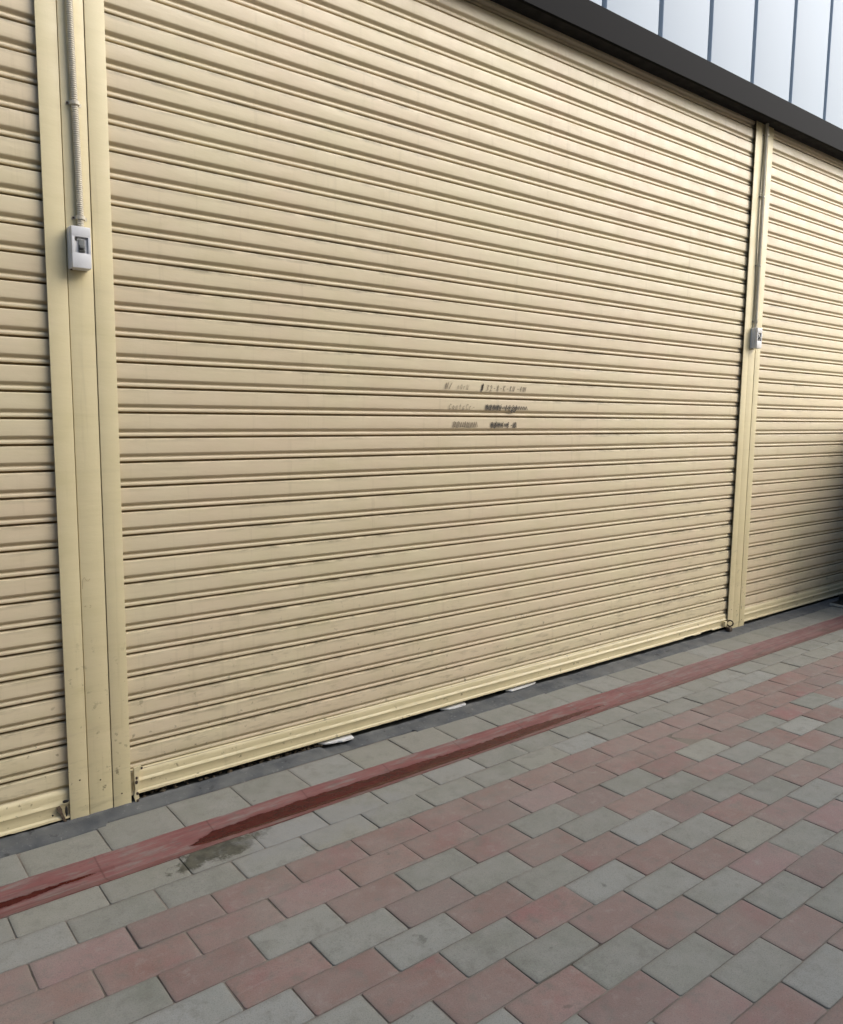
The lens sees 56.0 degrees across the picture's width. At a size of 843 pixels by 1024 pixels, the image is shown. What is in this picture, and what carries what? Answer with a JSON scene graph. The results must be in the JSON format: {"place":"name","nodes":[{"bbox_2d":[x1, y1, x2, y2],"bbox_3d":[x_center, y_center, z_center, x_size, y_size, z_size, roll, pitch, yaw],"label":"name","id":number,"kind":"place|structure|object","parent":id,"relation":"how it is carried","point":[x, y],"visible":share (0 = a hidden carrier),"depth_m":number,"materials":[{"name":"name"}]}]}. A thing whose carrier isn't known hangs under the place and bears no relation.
{"place":"outdoors","nodes":[
{"label":"outdoors","id":0,"kind":"place"},
{"bbox_2d":[0,606,842,1023],"bbox_3d":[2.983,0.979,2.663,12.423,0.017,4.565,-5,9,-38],"label":"pavement","id":1,"kind":"structure","parent":0,"point":[470,936],"depth_m":2.13,"materials":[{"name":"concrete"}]},
{"bbox_2d":[829,594,842,607],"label":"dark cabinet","id":2,"kind":"object","parent":1,"relation":"on","point":[839,603],"visible":1,"depth_m":5.39,"materials":[{"name":"black rubber"}]},
{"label":"ground","id":3,"kind":"structure","parent":0,"visible":0},
{"bbox_2d":[0,595,838,857],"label":"cement threshold","id":4,"kind":"object","parent":3,"relation":"on","point":[31,839],"visible":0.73,"depth_m":3.12,"materials":[{"name":"grey concrete"}]},
{"bbox_2d":[34,0,131,819],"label":"shutter post","id":5,"kind":"object","parent":4,"relation":"on","point":[82,338],"visible":0.98,"depth_m":2.33,"materials":[{"name":"metal"}]},
{"bbox_2d":[0,0,69,836],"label":"rolling shutter","id":6,"kind":"object","parent":5,"relation":"attached to","point":[34,784],"visible":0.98,"depth_m":2.27,"materials":[{"name":"beige paint"}]},
{"bbox_2d":[52,799,68,821],"bbox_3d":[-1.096,0.912,2.404,0.050,0.073,0.011,-5,9,-38],"label":"shutter bracket","id":7,"kind":"object","parent":5,"relation":"attached to","point":[59,809],"visible":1,"depth_m":2.41,"materials":[{"name":"metal"}]},
{"bbox_2d":[65,0,86,226],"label":"cable conduit","id":8,"kind":"object","parent":5,"relation":"attached to","point":[75,105],"visible":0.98,"depth_m":2.22,"materials":[{"name":"plastic"}]},
{"bbox_2d":[67,225,91,270],"bbox_3d":[-0.974,-0.749,2.257,0.054,0.120,0.046,-5,9,-38],"label":"switch box","id":9,"kind":"object","parent":5,"relation":"attached to","point":[79,246],"visible":1,"depth_m":2.24,"materials":[{"name":"white plastic"}]},
{"bbox_2d":[133,765,142,801],"bbox_3d":[-0.910,0.873,2.545,0.030,0.120,0.012,-5,9,-38],"label":"shutter bracket","id":10,"kind":"object","parent":5,"relation":"attached to","point":[137,769],"visible":1,"depth_m":2.54,"materials":[{"name":"metal"}]},
{"bbox_2d":[104,0,754,795],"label":"rolling shutter","id":11,"kind":"object","parent":5,"relation":"attached to","point":[428,332],"visible":0.98,"depth_m":3.04,"materials":[{"name":"beige paint"}]},
{"bbox_2d":[0,743,322,838],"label":"mortar rubble","id":12,"kind":"object","parent":4,"relation":"on","point":[314,745],"visible":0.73,"depth_m":2.82,"materials":[{"name":"black concrete"}]},
{"bbox_2d":[318,734,353,744],"bbox_3d":[-0.329,0.871,3.031,0.145,0.006,0.056,-5,15,-38],"label":"tile piece","id":13,"kind":"object","parent":4,"relation":"on","point":[346,737],"visible":0.8,"depth_m":3.03,"materials":[{"name":"white tile"}]},
{"bbox_2d":[438,701,465,709],"bbox_3d":[0.132,0.833,3.405,0.134,0.006,0.052,-5,9,-38],"label":"tile piece","id":14,"kind":"object","parent":4,"relation":"on","point":[455,705],"visible":0.78,"depth_m":3.39,"materials":[{"name":"white tile"}]},
{"bbox_2d":[505,681,535,691],"bbox_3d":[0.452,0.804,3.657,0.189,0.006,0.054,-5,9,-38],"label":"tile piece","id":15,"kind":"object","parent":4,"relation":"on","point":[520,686],"visible":0.65,"depth_m":3.64,"materials":[{"name":"white tile"}]},
{"bbox_2d":[724,121,773,627],"bbox_3d":[1.874,-0.734,4.621,0.185,2.878,0.093,-5,9,-38],"label":"shutter post","id":16,"kind":"object","parent":4,"relation":"on","point":[743,468],"visible":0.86,"depth_m":4.59,"materials":[{"name":"metal"}]},
{"bbox_2d":[723,620,733,631],"bbox_3d":[1.812,0.673,4.673,0.056,0.071,0.039,-5,9,-38],"label":"shutter lock","id":17,"kind":"object","parent":16,"relation":"attached to","point":[729,628],"visible":1,"depth_m":4.67,"materials":[{"name":"paint"}]},
{"bbox_2d":[750,328,761,348],"bbox_3d":[1.919,-0.993,4.537,0.054,0.120,0.046,-5,9,-38],"label":"switch box","id":18,"kind":"object","parent":16,"relation":"attached to","point":[756,339],"visible":1,"depth_m":4.52,"materials":[{"name":"white plastic"}]},
{"bbox_2d":[752,123,768,327],"bbox_3d":[1.918,-1.607,4.471,0.050,1.112,0.023,-5,9,-38],"label":"cable conduit","id":19,"kind":"object","parent":16,"relation":"attached to","point":[762,197],"visible":1,"depth_m":4.46,"materials":[{"name":"plastic"}]},
{"bbox_2d":[744,130,842,621],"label":"rolling shutter","id":20,"kind":"object","parent":16,"relation":"attached to","point":[795,553],"visible":0.95,"depth_m":4.97,"materials":[{"name":"beige paint"}]},
{"bbox_2d":[0,615,842,918],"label":"drain channel","id":21,"kind":"object","parent":3,"relation":"on","point":[70,879],"visible":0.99,"depth_m":2.69,"materials":[{"name":"red concrete"}]},
{"bbox_2d":[491,0,842,160],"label":"shop building","id":22,"kind":"structure","parent":3,"relation":"on","point":[777,65],"depth_m":4.12,"materials":[{"name":"white metal"}]}
]}

